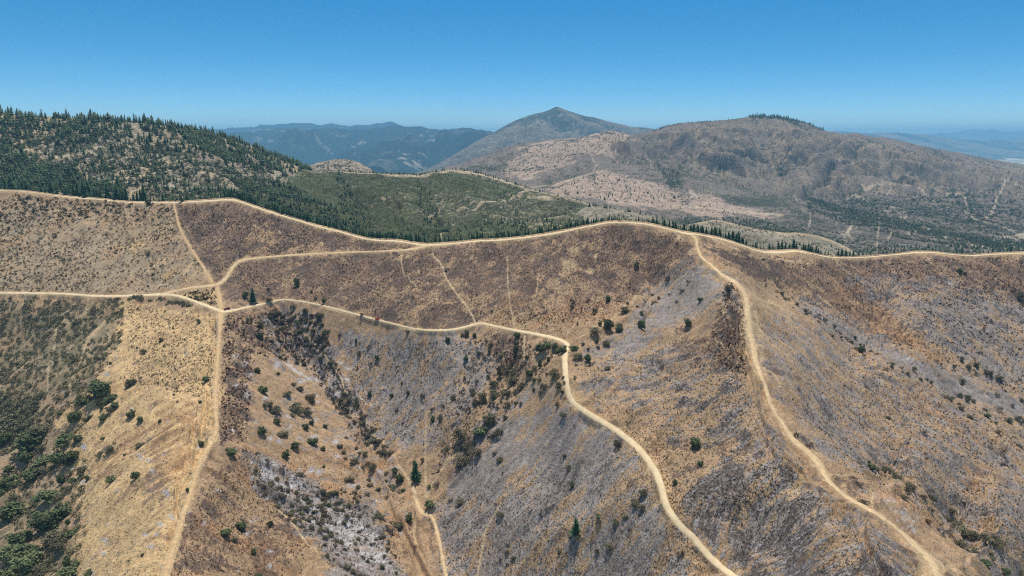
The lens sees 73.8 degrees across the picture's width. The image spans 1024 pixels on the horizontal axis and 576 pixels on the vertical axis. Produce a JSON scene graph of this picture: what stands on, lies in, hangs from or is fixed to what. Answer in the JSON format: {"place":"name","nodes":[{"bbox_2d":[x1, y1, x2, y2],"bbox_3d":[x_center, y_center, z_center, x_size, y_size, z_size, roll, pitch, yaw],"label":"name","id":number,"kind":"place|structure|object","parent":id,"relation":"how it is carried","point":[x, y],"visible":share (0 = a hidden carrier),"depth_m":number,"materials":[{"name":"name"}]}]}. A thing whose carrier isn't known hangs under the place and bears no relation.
{"place":"outdoors","nodes":[
{"label":"outdoors","id":0,"kind":"place"},
{"bbox_2d":[162,312,223,575],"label":"dirt track","id":1,"kind":"structure","parent":0,"point":[176,537],"depth_m":548.45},
{"bbox_2d":[173,203,213,283],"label":"dirt track","id":2,"kind":"structure","parent":0,"point":[193,252],"depth_m":1023.02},
{"bbox_2d":[160,246,427,293],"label":"dirt road","id":3,"kind":"structure","parent":0,"point":[224,279],"depth_m":964.76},
{"bbox_2d":[0,112,591,241],"bbox_3d":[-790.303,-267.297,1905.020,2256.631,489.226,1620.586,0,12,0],"label":"wooded hill","id":4,"kind":"structure","parent":0,"point":[377,213],"depth_m":1681.27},
{"bbox_2d":[0,118,586,233],"bbox_3d":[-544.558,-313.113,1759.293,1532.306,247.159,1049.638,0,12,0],"label":"hill scrub","id":5,"kind":"object","parent":4,"relation":"on","point":[78,142],"visible":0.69,"depth_m":1601.71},
{"bbox_2d":[0,105,1022,255],"bbox_3d":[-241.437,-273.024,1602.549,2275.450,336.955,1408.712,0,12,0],"label":"conifer forest","id":6,"kind":"object","parent":4,"relation":"on","point":[200,135],"visible":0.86,"depth_m":1650.67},
{"bbox_2d":[204,121,447,133],"bbox_3d":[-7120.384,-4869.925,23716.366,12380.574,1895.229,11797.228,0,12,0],"label":"blue range","id":7,"kind":"structure","parent":0,"point":[304,126],"depth_m":24759.61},
{"bbox_2d":[310,159,374,172],"bbox_3d":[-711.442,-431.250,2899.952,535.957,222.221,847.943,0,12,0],"label":"knoll","id":8,"kind":"structure","parent":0,"point":[356,165],"depth_m":2891.55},
{"bbox_2d":[315,159,368,170],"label":"knoll scrub","id":9,"kind":"object","parent":8,"relation":"on","point":[339,166],"visible":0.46,"depth_m":2864.39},
{"bbox_2d":[226,125,492,173],"bbox_3d":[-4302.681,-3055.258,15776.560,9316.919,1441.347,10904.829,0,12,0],"label":"forested range","id":10,"kind":"structure","parent":0,"point":[400,149],"depth_m":14114.82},
{"bbox_2d":[0,292,737,575],"bbox_3d":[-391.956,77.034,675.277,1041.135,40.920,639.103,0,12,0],"label":"dirt road","id":11,"kind":"structure","parent":0,"point":[696,541],"depth_m":588.20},
{"bbox_2d":[0,189,1023,575],"bbox_3d":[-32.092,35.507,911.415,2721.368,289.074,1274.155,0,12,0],"label":"hillside","id":12,"kind":"structure","parent":0,"point":[540,435],"depth_m":659.60,"materials":[{"name":"soil"}]},
{"bbox_2d":[0,433,12,443],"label":"oak tree","id":13,"kind":"object","parent":12,"relation":"on","point":[3,438],"visible":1,"depth_m":720.64,"materials":[{"name":"green plant"}]},
{"bbox_2d":[0,568,13,575],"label":"oak tree","id":14,"kind":"object","parent":12,"relation":"on","point":[4,572],"visible":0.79,"depth_m":522.35,"materials":[{"name":"green plant"}]},
{"bbox_2d":[1,465,13,472],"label":"oak tree","id":15,"kind":"object","parent":12,"relation":"on","point":[8,468],"visible":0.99,"depth_m":680.85,"materials":[{"name":"green plant"}]},
{"bbox_2d":[0,475,18,489],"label":"oak tree","id":16,"kind":"object","parent":12,"relation":"on","point":[5,483],"visible":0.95,"depth_m":656.69,"materials":[{"name":"green plant"}]},
{"bbox_2d":[0,543,18,561],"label":"oak tree","id":17,"kind":"object","parent":12,"relation":"on","point":[7,549],"visible":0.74,"depth_m":536.63,"materials":[{"name":"green plant"}]},
{"bbox_2d":[6,175,16,189],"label":"pine tree","id":18,"kind":"object","parent":12,"relation":"on","point":[11,185],"visible":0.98,"depth_m":1219.62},
{"bbox_2d":[5,493,19,501],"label":"scorched shrub","id":19,"kind":"object","parent":12,"relation":"on","point":[11,497],"visible":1,"depth_m":627.81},
{"bbox_2d":[0,501,26,522],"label":"oak tree","id":20,"kind":"object","parent":12,"relation":"on","point":[8,510],"visible":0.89,"depth_m":602.25,"materials":[{"name":"green plant"}]},
{"bbox_2d":[4,531,32,544],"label":"oak tree","id":21,"kind":"object","parent":12,"relation":"on","point":[19,538],"visible":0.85,"depth_m":554.60,"materials":[{"name":"green plant"}]},
{"bbox_2d":[3,543,42,561],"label":"oak tree","id":22,"kind":"object","parent":12,"relation":"on","point":[23,549],"visible":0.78,"depth_m":534.06,"materials":[{"name":"green plant"}]},
{"bbox_2d":[15,449,32,462],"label":"oak tree","id":23,"kind":"object","parent":12,"relation":"on","point":[23,455],"visible":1,"depth_m":683.85,"materials":[{"name":"green plant"}]},
{"bbox_2d":[7,551,44,575],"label":"oak tree","id":24,"kind":"object","parent":12,"relation":"on","point":[23,565],"visible":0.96,"depth_m":512.75,"materials":[{"name":"green plant"}]},
{"bbox_2d":[13,430,44,449],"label":"oak tree","id":25,"kind":"object","parent":12,"relation":"on","point":[27,441],"visible":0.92,"depth_m":693.68,"materials":[{"name":"green plant"}]},
{"bbox_2d":[20,465,39,480],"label":"oak tree","id":26,"kind":"object","parent":12,"relation":"on","point":[28,474],"visible":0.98,"depth_m":646.59,"materials":[{"name":"green plant"}]},
{"bbox_2d":[26,422,53,436],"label":"scorched shrub","id":27,"kind":"object","parent":12,"relation":"on","point":[36,428],"visible":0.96,"depth_m":704.37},
{"bbox_2d":[26,566,53,575],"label":"scorched shrub","id":28,"kind":"object","parent":12,"relation":"on","point":[36,569],"visible":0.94,"depth_m":503.60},
{"bbox_2d":[31,454,50,468],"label":"oak tree","id":29,"kind":"object","parent":12,"relation":"on","point":[40,461],"visible":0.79,"depth_m":657.23,"materials":[{"name":"green plant"}]},
{"bbox_2d":[32,558,51,570],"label":"scorched shrub","id":30,"kind":"object","parent":12,"relation":"on","point":[41,563],"visible":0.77,"depth_m":516.85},
{"bbox_2d":[30,489,58,502],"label":"oak tree","id":31,"kind":"object","parent":12,"relation":"on","point":[45,495],"visible":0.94,"depth_m":600.76,"materials":[{"name":"green plant"}]},
{"bbox_2d":[26,506,63,531],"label":"oak tree","id":32,"kind":"object","parent":12,"relation":"on","point":[45,521],"visible":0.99,"depth_m":561.71,"materials":[{"name":"green plant"}]},
{"bbox_2d":[37,465,52,473],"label":"scorched shrub","id":33,"kind":"object","parent":12,"relation":"on","point":[41,468],"visible":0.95,"depth_m":647.61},
{"bbox_2d":[47,178,55,193],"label":"pine tree","id":34,"kind":"object","parent":12,"relation":"on","point":[51,190],"visible":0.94,"depth_m":1210.94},
{"bbox_2d":[39,529,68,549],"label":"scorched shrub","id":35,"kind":"object","parent":12,"relation":"on","point":[49,536],"visible":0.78,"depth_m":538.94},
{"bbox_2d":[49,451,62,464],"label":"oak tree","id":36,"kind":"object","parent":12,"relation":"on","point":[55,457],"visible":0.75,"depth_m":647.68,"materials":[{"name":"green plant"}]},
{"bbox_2d":[47,536,69,551],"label":"scorched shrub","id":37,"kind":"object","parent":12,"relation":"on","point":[58,545],"visible":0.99,"depth_m":526.04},
{"bbox_2d":[52,488,68,503],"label":"scorched shrub","id":38,"kind":"object","parent":12,"relation":"on","point":[63,495],"visible":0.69,"depth_m":594.95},
{"bbox_2d":[54,475,66,483],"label":"oak tree","id":39,"kind":"object","parent":12,"relation":"on","point":[60,479],"visible":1,"depth_m":620.70,"materials":[{"name":"green plant"}]},
{"bbox_2d":[52,500,71,514],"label":"oak tree","id":40,"kind":"object","parent":12,"relation":"on","point":[66,507],"visible":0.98,"depth_m":570.86,"materials":[{"name":"green plant"}]},
{"bbox_2d":[54,433,73,447],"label":"oak tree","id":41,"kind":"object","parent":12,"relation":"on","point":[63,439],"visible":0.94,"depth_m":670.23,"materials":[{"name":"green plant"}]},
{"bbox_2d":[53,566,76,575],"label":"oak tree","id":42,"kind":"object","parent":12,"relation":"on","point":[65,571],"visible":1,"depth_m":487.83,"materials":[{"name":"green plant"}]},
{"bbox_2d":[61,556,70,566],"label":"oak tree","id":43,"kind":"object","parent":12,"relation":"on","point":[66,560],"visible":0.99,"depth_m":498.39,"materials":[{"name":"green plant"}]},
{"bbox_2d":[58,450,79,465],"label":"oak tree","id":44,"kind":"object","parent":12,"relation":"on","point":[69,458],"visible":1,"depth_m":640.98,"materials":[{"name":"green plant"}]},
{"bbox_2d":[64,528,78,537],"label":"oak tree","id":45,"kind":"object","parent":12,"relation":"on","point":[71,532],"visible":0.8,"depth_m":537.74,"materials":[{"name":"green plant"}]},
{"bbox_2d":[66,411,81,422],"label":"oak tree","id":46,"kind":"object","parent":12,"relation":"on","point":[71,417],"visible":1,"depth_m":699.85,"materials":[{"name":"green plant"}]},
{"bbox_2d":[71,435,82,441],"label":"oak tree","id":47,"kind":"object","parent":12,"relation":"on","point":[76,438],"visible":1,"depth_m":668.93,"materials":[{"name":"green plant"}]},
{"bbox_2d":[74,465,86,475],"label":"scorched shrub","id":48,"kind":"object","parent":12,"relation":"on","point":[80,470],"visible":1,"depth_m":611.92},
{"bbox_2d":[73,394,91,404],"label":"oak tree","id":49,"kind":"object","parent":12,"relation":"on","point":[85,400],"visible":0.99,"depth_m":715.91,"materials":[{"name":"green plant"}]},
{"bbox_2d":[82,183,92,196],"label":"pine tree","id":50,"kind":"object","parent":12,"relation":"on","point":[85,193],"visible":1,"depth_m":1183.43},
{"bbox_2d":[84,181,92,196],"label":"pine tree","id":51,"kind":"object","parent":12,"relation":"on","point":[88,188],"visible":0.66,"depth_m":1198.70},
{"bbox_2d":[0,294,192,575],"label":"chaparral","id":52,"kind":"object","parent":12,"relation":"on","point":[20,423],"visible":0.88,"depth_m":796.93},
{"bbox_2d":[86,380,111,398],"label":"oak tree","id":53,"kind":"object","parent":12,"relation":"on","point":[98,388],"visible":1,"depth_m":716.19,"materials":[{"name":"green plant"}]},
{"bbox_2d":[103,183,110,197],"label":"pine tree","id":54,"kind":"object","parent":12,"relation":"on","point":[105,187],"visible":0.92,"depth_m":1184.38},
{"bbox_2d":[104,475,115,482],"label":"oak tree","id":55,"kind":"object","parent":12,"relation":"on","point":[112,478],"visible":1,"depth_m":573.17,"materials":[{"name":"green plant"}]},
{"bbox_2d":[107,393,117,401],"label":"oak tree","id":56,"kind":"object","parent":12,"relation":"on","point":[112,397],"visible":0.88,"depth_m":705.91,"materials":[{"name":"green plant"}]},
{"bbox_2d":[124,378,136,387],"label":"scorched shrub","id":57,"kind":"object","parent":12,"relation":"on","point":[128,383],"visible":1,"depth_m":726.48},
{"bbox_2d":[126,409,135,417],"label":"oak tree","id":58,"kind":"object","parent":12,"relation":"on","point":[130,414],"visible":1,"depth_m":657.52,"materials":[{"name":"green plant"}]},
{"bbox_2d":[130,471,139,478],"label":"oak tree","id":59,"kind":"object","parent":12,"relation":"on","point":[134,474],"visible":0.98,"depth_m":555.53,"materials":[{"name":"green plant"}]},
{"bbox_2d":[138,184,147,200],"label":"pine tree","id":60,"kind":"object","parent":12,"relation":"on","point":[143,196],"visible":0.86,"depth_m":1176.03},
{"bbox_2d":[215,287,223,309],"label":"dirt track","id":61,"kind":"structure","parent":12,"relation":"on","point":[219,300],"depth_m":874.73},
{"bbox_2d":[220,528,231,537],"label":"oak tree","id":62,"kind":"object","parent":12,"relation":"on","point":[225,532],"visible":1,"depth_m":491.76,"materials":[{"name":"green plant"}]},
{"bbox_2d":[225,447,237,455],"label":"oak tree","id":63,"kind":"object","parent":12,"relation":"on","point":[232,451],"visible":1,"depth_m":581.98,"materials":[{"name":"green plant"}]},
{"bbox_2d":[236,522,246,529],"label":"oak tree","id":64,"kind":"object","parent":12,"relation":"on","point":[242,525],"visible":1,"depth_m":516.04,"materials":[{"name":"green plant"}]},
{"bbox_2d":[248,286,256,302],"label":"pine tree","id":65,"kind":"object","parent":12,"relation":"on","point":[252,298],"visible":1,"depth_m":874.19,"materials":[{"name":"green plant"}]},
{"bbox_2d":[269,406,282,412],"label":"scorched shrub","id":66,"kind":"object","parent":12,"relation":"on","point":[277,410],"visible":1,"depth_m":687.73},
{"bbox_2d":[288,402,305,412],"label":"scorched shrub","id":67,"kind":"object","parent":12,"relation":"on","point":[297,408],"visible":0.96,"depth_m":714.36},
{"bbox_2d":[305,393,315,402],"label":"scorched shrub","id":68,"kind":"object","parent":12,"relation":"on","point":[310,397],"visible":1,"depth_m":740.23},
{"bbox_2d":[307,437,317,444],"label":"oak tree","id":69,"kind":"object","parent":12,"relation":"on","point":[310,441],"visible":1,"depth_m":673.95,"materials":[{"name":"green plant"}]},
{"bbox_2d":[373,512,384,519],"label":"scorched shrub","id":70,"kind":"object","parent":12,"relation":"on","point":[378,515],"visible":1,"depth_m":592.90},
{"bbox_2d":[391,520,402,528],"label":"scorched shrub","id":71,"kind":"object","parent":12,"relation":"on","point":[397,525],"visible":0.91,"depth_m":588.36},
{"bbox_2d":[409,461,422,482],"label":"pine tree","id":72,"kind":"object","parent":12,"relation":"on","point":[415,474],"visible":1,"depth_m":632.49,"materials":[{"name":"green plant"}]},
{"bbox_2d":[424,500,435,507],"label":"oak tree","id":73,"kind":"object","parent":12,"relation":"on","point":[430,503],"visible":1,"depth_m":601.26,"materials":[{"name":"green plant"}]},
{"bbox_2d":[414,498,447,575],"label":"dirt track","id":74,"kind":"structure","parent":12,"relation":"on","point":[423,512],"depth_m":575.33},
{"bbox_2d":[453,428,466,438],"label":"scorched shrub","id":75,"kind":"object","parent":12,"relation":"on","point":[459,434],"visible":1,"depth_m":640.71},
{"bbox_2d":[455,454,469,467],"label":"scorched shrub","id":76,"kind":"object","parent":12,"relation":"on","point":[463,459],"visible":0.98,"depth_m":622.91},
{"bbox_2d":[463,441,474,450],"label":"scorched shrub","id":77,"kind":"object","parent":12,"relation":"on","point":[465,448],"visible":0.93,"depth_m":632.13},
{"bbox_2d":[468,446,481,454],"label":"scorched shrub","id":78,"kind":"object","parent":12,"relation":"on","point":[477,451],"visible":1,"depth_m":620.09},
{"bbox_2d":[471,426,488,435],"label":"oak tree","id":79,"kind":"object","parent":12,"relation":"on","point":[481,430],"visible":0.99,"depth_m":635.80,"materials":[{"name":"green plant"}]},
{"bbox_2d":[477,392,486,400],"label":"scorched shrub","id":80,"kind":"object","parent":12,"relation":"on","point":[483,395],"visible":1,"depth_m":676.77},
{"bbox_2d":[482,413,497,424],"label":"scorched shrub","id":81,"kind":"object","parent":12,"relation":"on","point":[485,417],"visible":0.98,"depth_m":643.29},
{"bbox_2d":[0,192,1023,575],"bbox_3d":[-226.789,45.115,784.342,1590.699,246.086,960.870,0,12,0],"label":"sagebrush","id":82,"kind":"object","parent":12,"relation":"on","point":[86,210],"visible":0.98,"depth_m":643.69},
{"bbox_2d":[505,375,518,384],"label":"scorched shrub","id":83,"kind":"object","parent":12,"relation":"on","point":[513,379],"visible":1,"depth_m":679.74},
{"bbox_2d":[535,343,546,351],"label":"oak tree","id":84,"kind":"object","parent":12,"relation":"on","point":[542,347],"visible":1,"depth_m":680.33,"materials":[{"name":"green plant"}]},
{"bbox_2d":[548,368,560,378],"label":"scorched shrub","id":85,"kind":"object","parent":12,"relation":"on","point":[553,373],"visible":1,"depth_m":626.73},
{"bbox_2d":[568,517,580,536],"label":"pine tree","id":86,"kind":"object","parent":12,"relation":"on","point":[575,530],"visible":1,"depth_m":472.25,"materials":[{"name":"green plant"}]},
{"bbox_2d":[571,353,583,359],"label":"scorched shrub","id":87,"kind":"object","parent":12,"relation":"on","point":[580,356],"visible":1,"depth_m":644.95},
{"bbox_2d":[587,327,600,333],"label":"scorched shrub","id":88,"kind":"object","parent":12,"relation":"on","point":[595,330],"visible":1,"depth_m":692.92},
{"bbox_2d":[177,202,1023,575],"bbox_3d":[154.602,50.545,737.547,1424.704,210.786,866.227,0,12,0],"label":"burnt scrub","id":89,"kind":"object","parent":12,"relation":"on","point":[243,358],"visible":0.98,"depth_m":884.25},
{"bbox_2d":[602,319,613,329],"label":"oak tree","id":90,"kind":"object","parent":12,"relation":"on","point":[608,324],"visible":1,"depth_m":706.54,"materials":[{"name":"green plant"}]},
{"bbox_2d":[241,309,1022,575],"bbox_3d":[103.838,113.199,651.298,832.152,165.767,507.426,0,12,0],"label":"ashy scrub","id":91,"kind":"object","parent":12,"relation":"on","point":[320,362],"visible":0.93,"depth_m":661.73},
{"bbox_2d":[637,319,645,328],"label":"oak tree","id":92,"kind":"object","parent":12,"relation":"on","point":[641,324],"visible":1,"depth_m":698.93,"materials":[{"name":"green plant"}]},
{"bbox_2d":[690,437,701,447],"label":"oak tree","id":93,"kind":"object","parent":12,"relation":"on","point":[694,442],"visible":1,"depth_m":479.94,"materials":[{"name":"green plant"}]},
{"bbox_2d":[890,471,903,478],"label":"scorched shrub","id":94,"kind":"object","parent":12,"relation":"on","point":[895,475],"visible":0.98,"depth_m":509.46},
{"bbox_2d":[904,480,917,491],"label":"scorched shrub","id":95,"kind":"object","parent":12,"relation":"on","point":[911,485],"visible":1,"depth_m":488.51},
{"bbox_2d":[951,520,965,527],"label":"scorched shrub","id":96,"kind":"object","parent":12,"relation":"on","point":[955,523],"visible":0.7,"depth_m":513.97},
{"bbox_2d":[952,525,970,539],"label":"scorched shrub","id":97,"kind":"object","parent":12,"relation":"on","point":[963,531],"visible":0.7,"depth_m":502.71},
{"bbox_2d":[954,538,971,548],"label":"scorched shrub","id":98,"kind":"object","parent":12,"relation":"on","point":[960,542],"visible":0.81,"depth_m":462.16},
{"bbox_2d":[966,530,978,539],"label":"scorched shrub","id":99,"kind":"object","parent":12,"relation":"on","point":[972,534],"visible":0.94,"depth_m":493.37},
{"bbox_2d":[979,533,993,541],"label":"scorched shrub","id":100,"kind":"object","parent":12,"relation":"on","point":[985,536],"visible":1,"depth_m":482.24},
{"bbox_2d":[980,558,993,569],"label":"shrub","id":101,"kind":"object","parent":12,"relation":"on","point":[987,563],"visible":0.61,"depth_m":448.09,"materials":[{"name":"green plant"}]},
{"bbox_2d":[991,538,1004,549],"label":"scorched shrub","id":102,"kind":"object","parent":12,"relation":"on","point":[995,542],"visible":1,"depth_m":480.36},
{"bbox_2d":[1002,567,1011,575],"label":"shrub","id":103,"kind":"object","parent":12,"relation":"on","point":[1006,571],"visible":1,"depth_m":466.66,"materials":[{"name":"green plant"}]},
{"bbox_2d":[1013,415,1023,424],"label":"scorched shrub","id":104,"kind":"object","parent":12,"relation":"on","point":[1017,418],"visible":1,"depth_m":766.47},
{"bbox_2d":[0,190,1023,258],"bbox_3d":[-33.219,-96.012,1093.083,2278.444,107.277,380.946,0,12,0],"label":"dirt road","id":105,"kind":"structure","parent":0,"point":[774,252],"depth_m":1042.76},
{"bbox_2d":[0,0,1023,133],"label":"sky","id":106,"kind":"structure","parent":0,"point":[858,66],"materials":[{"name":"blue"}]},
{"bbox_2d":[417,107,654,173],"bbox_3d":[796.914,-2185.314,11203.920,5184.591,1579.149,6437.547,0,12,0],"label":"peak","id":107,"kind":"structure","parent":0,"point":[555,123],"depth_m":10896.60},
{"bbox_2d":[374,158,1023,172],"bbox_3d":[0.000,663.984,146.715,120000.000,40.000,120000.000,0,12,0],"label":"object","id":108,"kind":"structure","parent":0,"point":[1017,160],"depth_m":18974.35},
{"bbox_2d":[929,129,1023,140],"bbox_3d":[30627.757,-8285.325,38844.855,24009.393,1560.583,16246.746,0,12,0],"label":"hazy range","id":109,"kind":"structure","parent":108,"relation":"on","point":[983,135],"depth_m":40061.84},
{"bbox_2d":[577,206,859,255],"bbox_3d":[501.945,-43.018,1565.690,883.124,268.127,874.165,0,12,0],"label":"hill","id":110,"kind":"structure","parent":0,"point":[587,212],"depth_m":1556.24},
{"bbox_2d":[590,206,850,253],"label":"hill scrub","id":111,"kind":"object","parent":110,"relation":"on","point":[734,231],"visible":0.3,"depth_m":1539.86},
{"bbox_2d":[421,116,1023,255],"bbox_3d":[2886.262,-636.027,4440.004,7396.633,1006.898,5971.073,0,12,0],"label":"brown mountain","id":112,"kind":"structure","parent":0,"point":[903,171],"depth_m":4178.15,"materials":[{"name":"soil"}]},
{"bbox_2d":[477,118,1023,251],"bbox_3d":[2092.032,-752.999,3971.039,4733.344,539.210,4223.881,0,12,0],"label":"mountain scrub","id":113,"kind":"object","parent":112,"relation":"on","point":[851,210],"visible":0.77,"depth_m":3113.12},
{"bbox_2d":[487,112,1023,252],"bbox_3d":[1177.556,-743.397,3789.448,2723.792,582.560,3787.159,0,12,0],"label":"mountain conifers","id":114,"kind":"object","parent":112,"relation":"on","point":[838,205],"visible":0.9,"depth_m":2564.05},
{"bbox_2d":[690,234,942,575],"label":"dirt track","id":115,"kind":"structure","parent":0,"point":[930,560],"depth_m":462.62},
{"bbox_2d":[831,131,1023,159],"bbox_3d":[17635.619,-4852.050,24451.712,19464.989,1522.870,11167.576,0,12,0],"label":"plain edge hills","id":116,"kind":"structure","parent":0,"point":[998,149],"depth_m":23709.28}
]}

